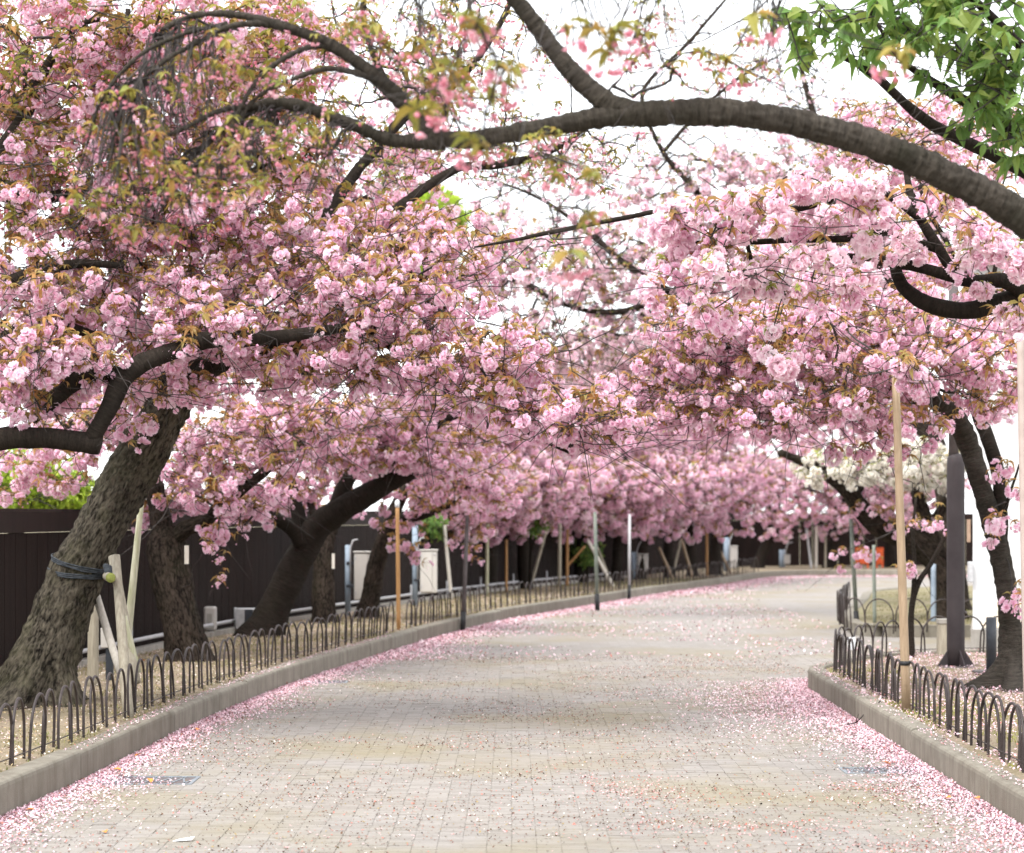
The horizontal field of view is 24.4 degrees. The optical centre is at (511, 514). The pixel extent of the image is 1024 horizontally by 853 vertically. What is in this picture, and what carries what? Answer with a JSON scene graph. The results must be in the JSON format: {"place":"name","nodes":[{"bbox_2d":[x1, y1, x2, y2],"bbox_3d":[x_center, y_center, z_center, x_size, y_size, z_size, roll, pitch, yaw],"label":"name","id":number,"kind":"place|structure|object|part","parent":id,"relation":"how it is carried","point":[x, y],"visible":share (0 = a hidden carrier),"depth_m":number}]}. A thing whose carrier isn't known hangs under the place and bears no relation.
{"place":"outdoors","nodes":[
{"label":"outdoors","id":0,"kind":"place"},
{"bbox_2d":[0,522,863,564],"bbox_3d":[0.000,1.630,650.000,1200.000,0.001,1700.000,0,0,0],"label":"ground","id":1,"kind":"structure","parent":0,"point":[345,525],"depth_m":200.24},
{"bbox_2d":[0,448,106,533],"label":"green tree","id":2,"kind":"object","parent":1,"relation":"on","point":[76,501],"visible":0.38,"depth_m":27.39},
{"bbox_2d":[395,182,471,391],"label":"green tree","id":3,"kind":"object","parent":1,"relation":"on","point":[453,199],"visible":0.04,"depth_m":70.98},
{"bbox_2d":[967,257,1021,648],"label":"white building","id":4,"kind":"structure","parent":1,"relation":"on","point":[980,576],"depth_m":26.72},
{"bbox_2d":[0,565,966,772],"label":"planted bed","id":5,"kind":"object","parent":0,"point":[36,754],"visible":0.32,"depth_m":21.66},
{"bbox_2d":[87,606,98,685],"bbox_3d":[-3.519,1.100,19.900,0.100,0.791,0.095,0,0,0],"label":"timber post","id":6,"kind":"object","parent":5,"relation":"on","point":[93,654],"visible":0.68,"depth_m":19.86},
{"bbox_2d":[101,628,113,679],"bbox_3d":[-3.523,1.232,20.630,0.106,0.486,0.060,0,0,0],"label":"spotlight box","id":7,"kind":"object","parent":5,"relation":"on","point":[109,665],"visible":0.44,"depth_m":20.62},
{"bbox_2d":[95,505,143,717],"bbox_3d":[-2.973,0.692,17.892,0.568,1.653,2.060,0,0,0],"label":"tree prop","id":8,"kind":"object","parent":5,"relation":"on","point":[124,655],"visible":0.88,"depth_m":17.58},
{"bbox_2d":[47,553,111,579],"bbox_3d":[-3.271,0.402,18.067,0.583,0.212,0.738,0,0,0],"label":"trunk binding","id":9,"kind":"object","parent":8,"relation":"attached to","point":[100,572],"visible":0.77,"depth_m":17.99},
{"bbox_2d":[0,0,387,484],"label":"cherry tree","id":10,"kind":"object","parent":5,"relation":"on","point":[97,66],"visible":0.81,"depth_m":16.82},
{"bbox_2d":[0,601,393,765],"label":"hoop fence","id":11,"kind":"object","parent":5,"relation":"on","point":[70,709],"visible":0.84,"depth_m":18.25},
{"bbox_2d":[204,606,216,631],"bbox_3d":[-3.573,1.284,28.068,0.146,0.383,0.144,0,0,0],"label":"marker box","id":12,"kind":"object","parent":5,"relation":"on","point":[210,614],"visible":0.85,"depth_m":28.00},
{"bbox_2d":[0,0,463,661],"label":"cherry tree","id":13,"kind":"object","parent":5,"relation":"on","point":[214,448],"visible":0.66,"depth_m":22.96},
{"bbox_2d":[184,545,188,563],"bbox_3d":[-3.137,0.391,22.856,0.041,0.178,0.012,0,0,0],"label":"name tag","id":14,"kind":"object","parent":13,"relation":"attached to","point":[186,554],"visible":1,"depth_m":22.85},
{"bbox_2d":[236,608,254,628],"bbox_3d":[-3.260,1.274,29.007,0.220,0.249,0.226,0,0,0],"label":"utility box","id":15,"kind":"object","parent":5,"relation":"on","point":[243,615],"visible":0.64,"depth_m":28.90},
{"bbox_2d":[83,571,609,652],"bbox_3d":[-1.245,1.320,31.212,6.938,0.350,42.471,0,0,0],"label":"pipe rail","id":16,"kind":"object","parent":5,"relation":"on","point":[144,638],"visible":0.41,"depth_m":35.00},
{"bbox_2d":[0,0,698,710],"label":"cherry tree","id":17,"kind":"object","parent":5,"relation":"on","point":[370,304],"visible":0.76,"depth_m":17.22},
{"bbox_2d":[78,575,626,668],"bbox_3d":[-1.049,1.445,30.992,7.488,0.120,45.990,0,0,0],"label":"wall footing","id":18,"kind":"object","parent":5,"relation":"on","point":[156,646],"depth_m":31.78},
{"bbox_2d":[345,539,370,615],"bbox_3d":[-2.163,0.909,33.680,0.418,1.130,0.200,0,0,0],"label":"equipment cabinet","id":19,"kind":"object","parent":5,"relation":"on","point":[361,559],"visible":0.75,"depth_m":33.59},
{"label":"door","id":20,"kind":"part","parent":19,"relation":"part of"},
{"bbox_2d":[205,380,546,637],"bbox_3d":[-1.584,-0.084,27.058,3.971,3.482,2.949,0,0,0],"label":"cherry tree","id":21,"kind":"object","parent":5,"relation":"on","point":[395,465],"visible":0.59,"depth_m":27.00},
{"bbox_2d":[244,393,547,622],"bbox_3d":[-1.791,-0.171,31.317,4.611,3.452,2.802,0,0,0],"label":"cherry tree","id":22,"kind":"object","parent":5,"relation":"on","point":[323,603],"visible":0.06,"depth_m":31.38},
{"bbox_2d":[332,554,334,568],"bbox_3d":[-2.353,0.618,31.206,0.037,0.200,0.012,0,0,0],"label":"name tag","id":23,"kind":"object","parent":22,"relation":"attached to","point":[333,561],"visible":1,"depth_m":31.20},
{"bbox_2d":[395,507,400,629],"bbox_3d":[-1.427,0.675,29.700,0.069,1.625,0.051,0,0,0],"label":"prop pole","id":24,"kind":"object","parent":5,"relation":"on","point":[398,612],"visible":0.92,"depth_m":29.68},
{"bbox_2d":[395,499,399,506],"bbox_3d":[-1.438,-0.136,29.700,0.058,0.100,0.059,0,0,0],"label":"pole cap","id":25,"kind":"object","parent":24,"relation":"on","point":[397,502],"visible":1,"depth_m":29.68},
{"bbox_2d":[270,444,563,618],"bbox_3d":[-1.586,0.137,33.252,4.816,2.798,4.080,0,0,0],"label":"cherry tree","id":26,"kind":"object","parent":5,"relation":"on","point":[416,514],"visible":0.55,"depth_m":32.56},
{"bbox_2d":[412,524,437,606],"bbox_3d":[-1.358,0.791,37.080,0.407,1.360,0.200,0,0,0],"label":"equipment cabinet","id":27,"kind":"object","parent":5,"relation":"on","point":[428,583],"visible":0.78,"depth_m":37.00},
{"label":"door","id":28,"kind":"part","parent":27,"relation":"part of"},
{"bbox_2d":[418,513,460,596],"bbox_3d":[-1.284,0.698,40.093,1.218,1.544,1.374,0,0,0],"label":"green shrub","id":29,"kind":"object","parent":5,"relation":"on","point":[431,530],"visible":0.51,"depth_m":39.93},
{"bbox_2d":[443,525,452,599],"bbox_3d":[-1.080,0.825,40.000,0.185,1.288,0.061,0,0,0],"label":"prop pole","id":30,"kind":"object","parent":5,"relation":"on","point":[447,561],"visible":0.86,"depth_m":39.98},
{"bbox_2d":[460,515,468,629],"bbox_3d":[-0.647,0.800,32.400,0.127,1.603,0.069,0,0,0],"label":"pole","id":31,"kind":"object","parent":5,"relation":"on","point":[463,608],"visible":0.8,"depth_m":32.38},
{"bbox_2d":[393,352,576,590],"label":"cherry tree","id":32,"kind":"object","parent":5,"relation":"on","point":[530,482],"visible":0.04,"depth_m":41.55},
{"bbox_2d":[0,508,972,665],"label":"boundary wall","id":33,"kind":"structure","parent":5,"relation":"on","point":[25,557],"depth_m":30.90},
{"bbox_2d":[485,524,488,594],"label":"prop pole","id":34,"kind":"object","parent":5,"relation":"on","point":[487,564],"visible":0.7,"depth_m":42.48},
{"bbox_2d":[425,367,578,588],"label":"cherry tree","id":35,"kind":"object","parent":5,"relation":"on","point":[520,517],"visible":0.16,"depth_m":43.28},
{"bbox_2d":[505,539,507,591],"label":"prop pole","id":36,"kind":"object","parent":5,"relation":"on","point":[506,563],"visible":0.88,"depth_m":43.48},
{"bbox_2d":[0,0,1023,311],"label":"cherry tree","id":37,"kind":"object","parent":5,"relation":"on","point":[994,200],"visible":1,"depth_m":9.21},
{"bbox_2d":[0,586,1023,788],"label":"fallen petals","id":38,"kind":"object","parent":5,"relation":"on","point":[864,692],"visible":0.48,"depth_m":19.94},
{"bbox_2d":[501,515,550,590],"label":"cherry tree","id":39,"kind":"object","parent":5,"relation":"on","point":[535,530],"visible":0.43,"depth_m":44.96},
{"bbox_2d":[533,530,547,579],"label":"prop pole","id":40,"kind":"object","parent":5,"relation":"on","point":[539,555],"visible":0.69,"depth_m":46.47},
{"bbox_2d":[558,524,561,586],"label":"prop pole","id":41,"kind":"object","parent":5,"relation":"on","point":[559,549],"visible":0.88,"depth_m":46.97},
{"bbox_2d":[499,359,623,588],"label":"cherry tree","id":42,"kind":"object","parent":5,"relation":"on","point":[604,480],"visible":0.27,"depth_m":44.76},
{"bbox_2d":[565,529,568,585],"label":"prop pole","id":43,"kind":"object","parent":5,"relation":"on","point":[567,558],"visible":0.85,"depth_m":47.98},
{"bbox_2d":[569,546,585,564],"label":"prop pole","id":44,"kind":"object","parent":43,"relation":"attached to","point":[576,555],"visible":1,"depth_m":48.08},
{"bbox_2d":[406,557,758,628],"bbox_3d":[2.410,1.299,44.616,7.513,0.499,29.282,0,0,0],"label":"hoop fence","id":45,"kind":"object","parent":5,"relation":"on","point":[431,602],"visible":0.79,"depth_m":39.79},
{"bbox_2d":[531,358,649,550],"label":"cherry tree","id":46,"kind":"object","parent":5,"relation":"on","point":[586,517],"visible":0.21,"depth_m":47.53},
{"bbox_2d":[593,512,599,610],"bbox_3d":[1.401,0.778,39.300,0.107,1.636,0.075,0,0,0],"label":"pole","id":47,"kind":"object","parent":5,"relation":"on","point":[597,605],"visible":1,"depth_m":39.27},
{"bbox_2d":[587,540,613,585],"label":"prop pole","id":48,"kind":"object","parent":5,"relation":"on","point":[601,565],"visible":0.62,"depth_m":47.47},
{"bbox_2d":[598,547,610,577],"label":"prop pole","id":49,"kind":"object","parent":5,"relation":"on","point":[601,557],"visible":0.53,"depth_m":48.98},
{"bbox_2d":[569,538,658,581],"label":"green shrub","id":50,"kind":"object","parent":5,"relation":"on","point":[587,561],"visible":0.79,"depth_m":49.86},
{"bbox_2d":[627,514,630,598],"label":"gutter pole","id":51,"kind":"object","parent":5,"relation":"on","point":[629,561],"visible":0.98,"depth_m":44.28},
{"bbox_2d":[555,354,703,582],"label":"cherry tree","id":52,"kind":"object","parent":5,"relation":"on","point":[618,503],"visible":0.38,"depth_m":48.50},
{"bbox_2d":[631,542,648,579],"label":"equipment cabinet","id":53,"kind":"object","parent":5,"relation":"on","point":[636,557],"visible":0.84,"depth_m":52.52},
{"label":"door","id":54,"kind":"part","parent":53,"relation":"part of"},
{"bbox_2d":[574,351,720,580],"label":"cherry tree","id":55,"kind":"object","parent":5,"relation":"on","point":[657,462],"visible":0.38,"depth_m":49.82},
{"bbox_2d":[658,547,673,578],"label":"prop pole","id":56,"kind":"object","parent":5,"relation":"on","point":[663,557],"visible":0.86,"depth_m":52.97},
{"bbox_2d":[593,346,745,579],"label":"cherry tree","id":57,"kind":"object","parent":5,"relation":"on","point":[726,474],"visible":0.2,"depth_m":51.37},
{"bbox_2d":[674,540,681,567],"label":"prop pole","id":58,"kind":"object","parent":5,"relation":"on","point":[677,554],"visible":0.65,"depth_m":54.48},
{"bbox_2d":[680,538,692,576],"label":"prop pole","id":59,"kind":"object","parent":5,"relation":"on","point":[685,554],"visible":0.81,"depth_m":54.57},
{"bbox_2d":[621,356,760,577],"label":"cherry tree","id":60,"kind":"object","parent":5,"relation":"on","point":[668,552],"visible":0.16,"depth_m":52.71},
{"bbox_2d":[384,157,1023,382],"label":"cherry tree","id":61,"kind":"object","parent":5,"relation":"on","point":[771,210],"visible":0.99,"depth_m":13.64},
{"bbox_2d":[705,533,707,575],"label":"prop pole","id":62,"kind":"object","parent":5,"relation":"on","point":[706,557],"visible":0.76,"depth_m":55.97},
{"bbox_2d":[435,0,990,609],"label":"cherry tree","id":63,"kind":"object","parent":5,"relation":"on","point":[599,278],"visible":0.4,"depth_m":35.83},
{"bbox_2d":[653,364,790,575],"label":"cherry tree","id":64,"kind":"object","parent":5,"relation":"on","point":[748,483],"visible":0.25,"depth_m":54.48},
{"bbox_2d":[721,551,731,573],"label":"prop pole","id":65,"kind":"object","parent":5,"relation":"on","point":[724,559],"visible":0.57,"depth_m":57.47},
{"bbox_2d":[724,535,737,570],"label":"equipment cabinet","id":66,"kind":"object","parent":5,"relation":"on","point":[730,553],"visible":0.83,"depth_m":59.80},
{"label":"door","id":67,"kind":"part","parent":66,"relation":"part of"},
{"bbox_2d":[682,378,828,574],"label":"cherry tree","id":68,"kind":"object","parent":5,"relation":"on","point":[715,553],"visible":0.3,"depth_m":55.90},
{"bbox_2d":[717,378,841,567],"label":"cherry tree","id":69,"kind":"object","parent":5,"relation":"on","point":[780,520],"visible":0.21,"depth_m":62.52},
{"bbox_2d":[779,542,792,566],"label":"equipment cabinet","id":70,"kind":"object","parent":5,"relation":"on","point":[784,559],"visible":0.91,"depth_m":65.01},
{"bbox_2d":[569,92,1023,692],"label":"cherry tree","id":71,"kind":"object","parent":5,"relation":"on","point":[879,350],"visible":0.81,"depth_m":18.34},
{"bbox_2d":[805,528,811,568],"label":"prop pole","id":72,"kind":"object","parent":5,"relation":"on","point":[809,553],"visible":0.93,"depth_m":62.98},
{"bbox_2d":[814,526,817,568],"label":"prop pole","id":73,"kind":"object","parent":5,"relation":"on","point":[816,551],"visible":0.92,"depth_m":63.17},
{"bbox_2d":[824,533,826,567],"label":"prop pole","id":74,"kind":"object","parent":5,"relation":"on","point":[825,560],"visible":0.95,"depth_m":63.38},
{"bbox_2d":[651,0,1023,182],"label":"leafy tree","id":75,"kind":"object","parent":5,"relation":"on","point":[984,64],"visible":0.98,"depth_m":11.38},
{"bbox_2d":[732,435,969,618],"bbox_3d":[4.923,0.041,32.384,3.940,3.052,3.139,0,0,0],"label":"cherry tree","id":76,"kind":"object","parent":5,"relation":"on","point":[873,471],"visible":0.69,"depth_m":32.36},
{"bbox_2d":[774,364,929,567],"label":"cherry tree","id":77,"kind":"object","parent":5,"relation":"on","point":[834,544],"visible":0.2,"depth_m":63.25},
{"bbox_2d":[848,506,858,619],"bbox_3d":[4.703,0.721,32.600,0.161,1.770,0.070,0,0,0],"label":"pole","id":78,"kind":"object","parent":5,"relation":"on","point":[855,601],"visible":0.67,"depth_m":32.58},
{"bbox_2d":[855,547,868,567],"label":"red screen","id":79,"kind":"object","parent":5,"relation":"on","point":[861,561],"visible":0.4,"depth_m":63.50},
{"bbox_2d":[872,545,876,622],"bbox_3d":[4.830,0.948,31.600,0.061,1.074,0.048,0,0,0],"label":"prop pole","id":80,"kind":"object","parent":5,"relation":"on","point":[874,580],"visible":0.88,"depth_m":31.58},
{"bbox_2d":[876,547,883,567],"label":"red screen","id":81,"kind":"object","parent":5,"relation":"on","point":[880,550],"visible":0.74,"depth_m":63.70},
{"bbox_2d":[825,375,971,567],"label":"cherry tree","id":82,"kind":"object","parent":5,"relation":"on","point":[890,556],"visible":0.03,"depth_m":63.84},
{"bbox_2d":[837,581,972,633],"bbox_3d":[7.003,1.302,34.382,5.172,0.500,7.328,0,0,0],"label":"hoop fence","id":83,"kind":"object","parent":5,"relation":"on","point":[843,600],"visible":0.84,"depth_m":31.73},
{"bbox_2d":[931,564,935,621],"bbox_3d":[5.690,1.087,32.000,0.077,0.831,0.073,0,0,0],"label":"prop pole","id":84,"kind":"object","parent":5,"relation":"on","point":[933,587],"visible":0.84,"depth_m":31.97},
{"bbox_2d":[0,576,1023,852],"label":"road","id":85,"kind":"structure","parent":0,"point":[394,720],"depth_m":15.32},
{"bbox_2d":[91,776,200,784],"bbox_3d":[-2.200,1.609,14.250,0.612,0.022,0.420,0,0,0],"label":"drain grate","id":86,"kind":"object","parent":85,"relation":"on","point":[181,780],"visible":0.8,"depth_m":14.26},
{"bbox_2d":[174,837,193,840],"bbox_3d":[-1.605,1.587,11.586,0.100,0.018,0.050,0,0,0],"label":"white scrap","id":87,"kind":"object","parent":85,"relation":"on","point":[188,838],"visible":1,"depth_m":11.58},
{"bbox_2d":[302,681,347,682],"bbox_3d":[-1.780,1.609,22.600,0.432,0.022,0.340,0,0,0],"label":"drain grate","id":88,"kind":"object","parent":85,"relation":"on","point":[329,682],"visible":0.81,"depth_m":22.57},
{"bbox_2d":[0,569,966,817],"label":"kerb","id":89,"kind":"structure","parent":85,"relation":"on","point":[32,781],"depth_m":19.60},
{"bbox_2d":[0,575,1023,852],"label":"fallen petals","id":90,"kind":"object","parent":85,"relation":"on","point":[876,741],"visible":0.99,"depth_m":16.40},
{"bbox_2d":[845,701,880,724],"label":"fallen petals","id":91,"kind":"object","parent":85,"relation":"on","point":[857,718],"visible":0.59,"depth_m":18.00},
{"bbox_2d":[838,767,923,773],"bbox_3d":[2.300,1.609,14.800,0.492,0.022,0.340,0,0,0],"label":"drain grate","id":92,"kind":"object","parent":85,"relation":"on","point":[854,770],"visible":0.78,"depth_m":14.82},
{"bbox_2d":[845,586,970,636],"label":"kerb","id":93,"kind":"structure","parent":85,"relation":"on","point":[932,629],"depth_m":31.03},
{"bbox_2d":[808,649,1023,825],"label":"kerb","id":94,"kind":"structure","parent":85,"relation":"on","point":[992,787],"depth_m":15.31},
{"bbox_2d":[0,0,1023,512],"label":"sky","id":95,"kind":"structure","parent":0,"point":[561,92]},
{"bbox_2d":[845,586,972,625],"bbox_3d":[10.274,1.445,40.410,11.459,0.030,19.179,0,0,0],"label":"lawn bed","id":96,"kind":"object","parent":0,"point":[888,614],"visible":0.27,"depth_m":36.78},
{"bbox_2d":[826,652,1023,778],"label":"planted bed","id":97,"kind":"object","parent":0,"point":[997,761],"visible":0.23,"depth_m":18.49},
{"bbox_2d":[845,498,946,656],"bbox_3d":[3.908,0.659,23.869,1.171,1.657,0.647,0,0,0],"label":"cherry sapling","id":98,"kind":"object","parent":97,"relation":"on","point":[911,574],"visible":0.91,"depth_m":23.98},
{"bbox_2d":[892,375,910,712],"bbox_3d":[2.858,0.176,17.400,0.148,2.617,0.068,0,0,0],"label":"prop pole","id":99,"kind":"object","parent":97,"relation":"on","point":[903,612],"visible":0.85,"depth_m":17.37},
{"bbox_2d":[900,661,909,665],"bbox_3d":[2.885,1.093,17.400,0.074,0.032,0.072,0,0,0],"label":"tape band","id":100,"kind":"object","parent":99,"relation":"attached to","point":[905,663],"visible":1,"depth_m":17.37},
{"bbox_2d":[827,667,1019,769],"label":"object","id":101,"kind":"structure","parent":97,"relation":"on","point":[953,713],"depth_m":17.18},
{"bbox_2d":[833,628,1023,772],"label":"hoop fence","id":102,"kind":"object","parent":97,"relation":"on","point":[875,680],"visible":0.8,"depth_m":16.11},
{"bbox_2d":[847,637,855,649],"bbox_3d":[3.039,1.157,21.203,0.083,0.121,0.013,0,0,0],"label":"paper tag","id":103,"kind":"object","parent":102,"relation":"attached to","point":[854,639],"visible":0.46,"depth_m":21.20},
{"bbox_2d":[837,615,1021,665],"bbox_3d":[4.760,1.290,23.628,3.450,0.476,2.695,0,0,0],"label":"hoop fence","id":104,"kind":"object","parent":97,"relation":"on","point":[885,632],"visible":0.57,"depth_m":24.02},
{"bbox_2d":[936,618,946,656],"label":"stone pillar","id":105,"kind":"structure","parent":97,"relation":"on","point":[941,636],"depth_m":24.05},
{"bbox_2d":[937,284,973,667],"bbox_3d":[4.193,-0.349,22.400,0.367,3.648,0.367,0,0,0],"label":"lamp post","id":106,"kind":"object","parent":97,"relation":"on","point":[955,654],"visible":0.81,"depth_m":22.33},
{"bbox_2d":[972,617,996,673],"bbox_3d":[4.291,1.193,21.500,0.207,0.520,0.180,0,0,0],"label":"bollard","id":107,"kind":"object","parent":97,"relation":"on","point":[991,639],"visible":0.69,"depth_m":21.46},
{"bbox_2d":[1017,310,1023,708],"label":"prop pole","id":108,"kind":"object","parent":97,"relation":"on","point":[1020,366],"visible":0.76,"depth_m":16.58}
]}

